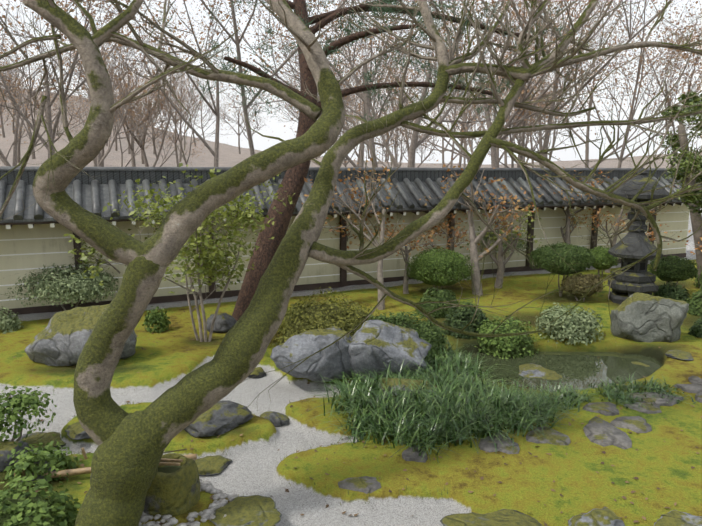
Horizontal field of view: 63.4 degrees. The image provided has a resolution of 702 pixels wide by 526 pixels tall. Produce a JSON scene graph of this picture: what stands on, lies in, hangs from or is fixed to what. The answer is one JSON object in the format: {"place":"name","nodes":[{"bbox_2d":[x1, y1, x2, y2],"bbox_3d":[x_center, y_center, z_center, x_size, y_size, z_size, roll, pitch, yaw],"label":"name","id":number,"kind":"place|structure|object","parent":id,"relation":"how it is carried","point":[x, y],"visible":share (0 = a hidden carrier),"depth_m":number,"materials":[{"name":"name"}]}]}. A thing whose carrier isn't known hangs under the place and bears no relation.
{"place":"outdoors","nodes":[
{"label":"outdoors","id":0,"kind":"place"},
{"bbox_2d":[64,163,541,293],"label":"young tree leaves","id":1,"kind":"object","parent":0,"point":[217,264],"visible":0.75,"depth_m":7.55,"materials":[{"name":"green plant"}]},
{"bbox_2d":[0,207,701,525],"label":"garden terrain","id":2,"kind":"structure","parent":0,"point":[653,462],"depth_m":5.07,"materials":[{"name":"green plant"}]},
{"bbox_2d":[0,440,28,471],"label":"rock","id":3,"kind":"object","parent":2,"relation":"on","point":[6,447],"visible":0.65,"depth_m":4.58,"materials":[{"name":"grey stone"}]},
{"bbox_2d":[13,460,55,483],"bbox_3d":[-2.465,1.639,4.457,0.315,0.164,0.287,0,9,1],"label":"rock","id":4,"kind":"object","parent":2,"relation":"on","point":[38,476],"visible":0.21,"depth_m":4.37,"materials":[{"name":"grey stone"}]},
{"bbox_2d":[20,432,65,451],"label":"flat rock","id":5,"kind":"object","parent":2,"relation":"on","point":[35,437],"visible":0.38,"depth_m":5.22,"materials":[{"name":"green stone"}]},
{"bbox_2d":[65,422,89,439],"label":"island rock","id":6,"kind":"object","parent":2,"relation":"on","point":[75,431],"visible":0.44,"depth_m":5.08,"materials":[{"name":"stone"}]},
{"bbox_2d":[24,304,136,365],"bbox_3d":[-3.446,0.921,7.318,1.422,0.843,1.020,0,9,1],"label":"rock","id":7,"kind":"object","parent":2,"relation":"on","point":[61,338],"visible":0.62,"depth_m":6.97,"materials":[{"name":"grey stone"}]},
{"bbox_2d":[13,447,196,485],"bbox_3d":[-1.948,1.615,4.628,1.356,0.178,0.358,-2,9,-12],"label":"bamboo pole","id":8,"kind":"object","parent":2,"relation":"on","point":[78,471],"visible":0.31,"depth_m":4.42,"materials":[{"name":"beige wood"}]},
{"bbox_2d":[143,453,200,516],"bbox_3d":[-1.311,1.612,4.098,0.416,0.384,0.368,0,9,1],"label":"stone water basin","id":9,"kind":"object","parent":2,"relation":"on","point":[176,493],"visible":0.73,"depth_m":3.94,"materials":[{"name":"stone"}]},
{"bbox_2d":[158,465,181,472],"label":"basin water","id":10,"kind":"structure","parent":9,"relation":"in","point":[168,469],"depth_m":4.12,"materials":[{"name":"green liquid"}]},
{"bbox_2d":[159,458,182,465],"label":"tsukubai rests","id":11,"kind":"object","parent":9,"relation":"on","point":[166,461],"visible":0.62,"depth_m":4.07,"materials":[{"name":"brown wood"}]},
{"bbox_2d":[138,479,237,525],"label":"pebbles","id":12,"kind":"object","parent":2,"relation":"on","point":[208,487],"visible":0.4,"depth_m":3.94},
{"bbox_2d":[195,455,232,475],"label":"flat rock","id":13,"kind":"object","parent":2,"relation":"on","point":[213,465],"visible":0.79,"depth_m":4.78,"materials":[{"name":"green stone"}]},
{"bbox_2d":[184,400,253,437],"bbox_3d":[-1.325,1.450,5.411,0.614,0.249,0.626,8,12,42],"label":"island rock","id":14,"kind":"object","parent":2,"relation":"on","point":[216,418],"visible":0.62,"depth_m":5.23,"materials":[{"name":"grey stone"}]},
{"bbox_2d":[206,313,236,332],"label":"rock","id":15,"kind":"object","parent":2,"relation":"on","point":[224,322],"visible":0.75,"depth_m":8.52,"materials":[{"name":"grey stone"}]},
{"bbox_2d":[0,370,469,512],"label":"fallen leaves","id":16,"kind":"object","parent":2,"relation":"on","point":[286,454],"visible":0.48,"depth_m":4.85,"materials":[{"name":"brown plant"}]},
{"bbox_2d":[210,495,281,525],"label":"stepping stone","id":17,"kind":"object","parent":2,"relation":"on","point":[255,510],"visible":1,"depth_m":3.94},
{"bbox_2d":[248,367,266,377],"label":"rock","id":18,"kind":"object","parent":2,"relation":"on","point":[255,373],"visible":0.6,"depth_m":6.89,"materials":[{"name":"green stone"}]},
{"bbox_2d":[260,411,289,426],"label":"island rock","id":19,"kind":"object","parent":2,"relation":"on","point":[277,419],"visible":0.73,"depth_m":5.59,"materials":[{"name":"grey stone"}]},
{"bbox_2d":[0,226,603,345],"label":"pale shrub leaves","id":20,"kind":"object","parent":2,"relation":"on","point":[69,285],"visible":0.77,"depth_m":8.81,"materials":[{"name":"green plant"}]},
{"bbox_2d":[0,246,618,525],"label":"shrubs","id":21,"kind":"object","parent":2,"relation":"on","point":[19,402],"depth_m":4.88,"materials":[{"name":"green plant"}]},
{"bbox_2d":[270,326,352,382],"bbox_3d":[-0.424,1.087,6.544,0.941,0.614,0.536,-4,10,-25],"label":"rock","id":22,"kind":"object","parent":2,"relation":"on","point":[329,362],"visible":0.88,"depth_m":6.39,"materials":[{"name":"grey stone"}]},
{"bbox_2d":[268,287,379,346],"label":"yellow shrubs","id":23,"kind":"object","parent":2,"relation":"on","point":[351,322],"depth_m":7.57,"materials":[{"name":"plant"}]},
{"bbox_2d":[0,0,701,525],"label":"tree","id":24,"kind":"object","parent":2,"relation":"on","point":[128,452],"visible":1,"depth_m":3.88,"materials":[{"name":"green plant"}]},
{"bbox_2d":[1,295,701,525],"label":"fallen leaves","id":25,"kind":"object","parent":2,"relation":"on","point":[469,491],"visible":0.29,"depth_m":4.58,"materials":[{"name":"brown plant"}]},
{"bbox_2d":[10,248,701,440],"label":"shrubs","id":26,"kind":"object","parent":2,"relation":"on","point":[695,329],"depth_m":8.41,"materials":[{"name":"green plant"}]},
{"bbox_2d":[338,476,380,493],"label":"stepping stone","id":27,"kind":"object","parent":2,"relation":"on","point":[365,484],"visible":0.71,"depth_m":4.34,"materials":[{"name":"grey stone"}]},
{"bbox_2d":[150,0,569,320],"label":"pine","id":28,"kind":"object","parent":2,"relation":"on","point":[293,182],"depth_m":9.51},
{"bbox_2d":[33,164,701,341],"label":"trunks","id":29,"kind":"object","parent":2,"relation":"on","point":[499,242],"visible":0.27,"depth_m":10.95,"materials":[{"name":"brown plant"}]},
{"bbox_2d":[302,156,701,257],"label":"autumn leaves","id":30,"kind":"object","parent":29,"relation":"attached to","point":[447,216],"visible":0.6,"depth_m":11.09,"materials":[{"name":"brown plant"}]},
{"bbox_2d":[348,320,431,380],"bbox_3d":[0.381,1.114,6.649,1.128,0.867,0.647,0,9,1],"label":"rock","id":31,"kind":"object","parent":2,"relation":"on","point":[374,345],"visible":0.65,"depth_m":6.43,"materials":[{"name":"grey stone"}]},
{"bbox_2d":[376,378,437,403],"bbox_3d":[0.599,1.335,6.089,0.659,0.254,0.533,-3,10,-16],"label":"mossy rock","id":32,"kind":"object","parent":2,"relation":"on","point":[396,380],"visible":0.25,"depth_m":5.94,"materials":[{"name":"green stone"}]},
{"bbox_2d":[402,446,427,462],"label":"rock","id":33,"kind":"object","parent":2,"relation":"on","point":[409,454],"visible":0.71,"depth_m":4.76,"materials":[{"name":"grey stone"}]},
{"bbox_2d":[148,257,686,304],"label":"wall base stones","id":34,"kind":"object","parent":2,"relation":"on","point":[293,292],"visible":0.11,"depth_m":11.36,"materials":[{"name":"stone"}]},
{"bbox_2d":[0,202,687,315],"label":"wall timber frame","id":35,"kind":"object","parent":34,"relation":"on","point":[343,282],"visible":0.33,"depth_m":11.58,"materials":[{"name":"brown wood"}]},
{"bbox_2d":[0,204,688,308],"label":"garden wall","id":36,"kind":"structure","parent":35,"relation":"attached to","point":[31,246],"depth_m":11.58,"materials":[{"name":"beige paint"}]},
{"bbox_2d":[0,171,679,184],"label":"roof ridge","id":37,"kind":"structure","parent":36,"relation":"attached to","point":[118,177],"depth_m":11.32,"materials":[{"name":"grey tile"}]},
{"bbox_2d":[0,211,688,300],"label":"wall stripes","id":38,"kind":"object","parent":36,"relation":"attached to","point":[318,239],"visible":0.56,"depth_m":11.58,"materials":[{"name":"white paint"}]},
{"bbox_2d":[6,203,682,228],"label":"rafter ends","id":39,"kind":"object","parent":35,"relation":"attached to","point":[134,222],"visible":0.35,"depth_m":11.29,"materials":[{"name":"white paint"}]},
{"bbox_2d":[0,166,700,222],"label":"garden wall roof tiles","id":40,"kind":"object","parent":35,"relation":"on","point":[95,197],"visible":0.52,"depth_m":11.14,"materials":[{"name":"grey tile"}]},
{"bbox_2d":[440,509,541,525],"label":"rock","id":41,"kind":"object","parent":2,"relation":"on","point":[505,517],"visible":1,"depth_m":3.83,"materials":[{"name":"green stone"}]},
{"bbox_2d":[301,336,696,462],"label":"grass tufts","id":42,"kind":"object","parent":2,"relation":"on","point":[464,411],"visible":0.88,"depth_m":5.54,"materials":[{"name":"green plant"}]},
{"bbox_2d":[478,432,519,453],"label":"stepping stone","id":43,"kind":"object","parent":2,"relation":"on","point":[506,447],"visible":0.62,"depth_m":4.91,"materials":[{"name":"grey stone"}]},
{"bbox_2d":[368,241,701,362],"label":"clipped shrubs","id":44,"kind":"object","parent":2,"relation":"on","point":[436,332],"depth_m":10.39,"materials":[{"name":"green plant"}]},
{"bbox_2d":[526,426,570,444],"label":"stepping stone","id":45,"kind":"object","parent":2,"relation":"on","point":[555,437],"visible":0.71,"depth_m":5.06,"materials":[{"name":"grey stone"}]},
{"bbox_2d":[560,272,604,296],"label":"brown shrubs","id":46,"kind":"object","parent":2,"relation":"on","point":[568,281],"depth_m":10.35,"materials":[{"name":"brown plant"}]},
{"bbox_2d":[568,507,624,525],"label":"rock","id":47,"kind":"object","parent":2,"relation":"on","point":[605,516],"visible":1,"depth_m":3.65,"materials":[{"name":"grey stone"}]},
{"bbox_2d":[583,402,618,415],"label":"stepping stone","id":48,"kind":"object","parent":2,"relation":"on","point":[608,409],"visible":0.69,"depth_m":5.67,"materials":[{"name":"grey stone"}]},
{"bbox_2d":[583,416,631,449],"bbox_3d":[2.309,1.566,5.195,0.399,0.080,0.704,0,9,1],"label":"stepping stone","id":49,"kind":"object","parent":2,"relation":"on","point":[597,430],"visible":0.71,"depth_m":5.11,"materials":[{"name":"grey stone"}]},
{"bbox_2d":[610,416,651,432],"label":"stepping stone","id":50,"kind":"object","parent":2,"relation":"on","point":[638,424],"visible":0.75,"depth_m":5.33,"materials":[{"name":"grey stone"}]},
{"bbox_2d":[607,167,668,303],"bbox_3d":[5.163,-0.480,10.291,0.904,2.481,0.945,0,9,1],"label":"stone lantern","id":51,"kind":"object","parent":2,"relation":"on","point":[625,285],"visible":0.77,"depth_m":10.11,"materials":[{"name":"black stone"}]},
{"bbox_2d":[621,261,644,269],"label":"lantern openings","id":52,"kind":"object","parent":51,"relation":"attached to","point":[642,266],"depth_m":10.20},
{"bbox_2d":[625,402,661,413],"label":"stepping stone","id":53,"kind":"object","parent":2,"relation":"on","point":[651,409],"visible":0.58,"depth_m":5.74,"materials":[{"name":"grey stone"}]},
{"bbox_2d":[610,292,688,341],"bbox_3d":[4.331,0.817,8.331,1.061,0.809,0.848,0,9,1],"label":"boulder","id":54,"kind":"object","parent":2,"relation":"on","point":[639,317],"visible":0.9,"depth_m":8.03,"materials":[{"name":"grey stone"}]},
{"bbox_2d":[626,392,682,405],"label":"stepping stone","id":55,"kind":"object","parent":2,"relation":"on","point":[657,400],"visible":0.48,"depth_m":5.95,"materials":[{"name":"grey stone"}]},
{"bbox_2d":[654,510,701,525],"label":"rock","id":56,"kind":"object","parent":2,"relation":"on","point":[674,518],"visible":1,"depth_m":3.73,"materials":[{"name":"stone"}]},
{"bbox_2d":[665,350,692,360],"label":"pond edge rock","id":57,"kind":"object","parent":2,"relation":"on","point":[680,355],"visible":1,"depth_m":7.29,"materials":[{"name":"grey stone"}]},
{"bbox_2d":[659,91,701,287],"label":"evergreen","id":58,"kind":"object","parent":2,"relation":"on","point":[694,199],"depth_m":11.70,"materials":[{"name":"green plant"}]},
{"bbox_2d":[674,384,701,392],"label":"stepping stone","id":59,"kind":"object","parent":2,"relation":"on","point":[693,388],"visible":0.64,"depth_m":6.25,"materials":[{"name":"grey stone"}]},
{"bbox_2d":[688,376,701,384],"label":"stepping stone","id":60,"kind":"object","parent":2,"relation":"on","point":[695,380],"visible":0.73,"depth_m":6.47,"materials":[{"name":"grey stone"}]},
{"bbox_2d":[695,391,701,402],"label":"stepping stone","id":61,"kind":"object","parent":2,"relation":"on","point":[698,397],"visible":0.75,"depth_m":5.97,"materials":[{"name":"grey stone"}]},
{"bbox_2d":[0,88,701,167],"bbox_3d":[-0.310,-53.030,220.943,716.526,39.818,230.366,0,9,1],"label":"wooded hill","id":62,"kind":"structure","parent":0,"point":[230,156],"depth_m":181.79,"materials":[{"name":"plant"}]},
{"bbox_2d":[0,0,701,164],"label":"sky","id":63,"kind":"structure","parent":0,"point":[276,128],"materials":[{"name":"white"}]},
{"bbox_2d":[455,351,662,391],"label":"pond water","id":64,"kind":"structure","parent":0,"point":[586,369],"depth_m":7.36,"materials":[{"name":"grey liquid"}]},
{"bbox_2d":[519,363,562,379],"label":"pond rock","id":65,"kind":"object","parent":64,"relation":"in","point":[537,371],"visible":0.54,"depth_m":7.10,"materials":[{"name":"stone"}]},
{"bbox_2d":[631,362,649,366],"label":"stone","id":66,"kind":"object","parent":64,"relation":"in","point":[639,363],"visible":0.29,"depth_m":7.49,"materials":[{"name":"stone"}]},
{"label":"ground","id":67,"kind":"structure","parent":0,"visible":0},
{"bbox_2d":[0,0,701,179],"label":"bare trees","id":68,"kind":"object","parent":67,"relation":"on","point":[411,150],"visible":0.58,"depth_m":24.67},
{"bbox_2d":[0,0,701,162],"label":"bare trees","id":69,"kind":"object","parent":68,"relation":"attached to","point":[685,57],"visible":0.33,"depth_m":20.41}
]}

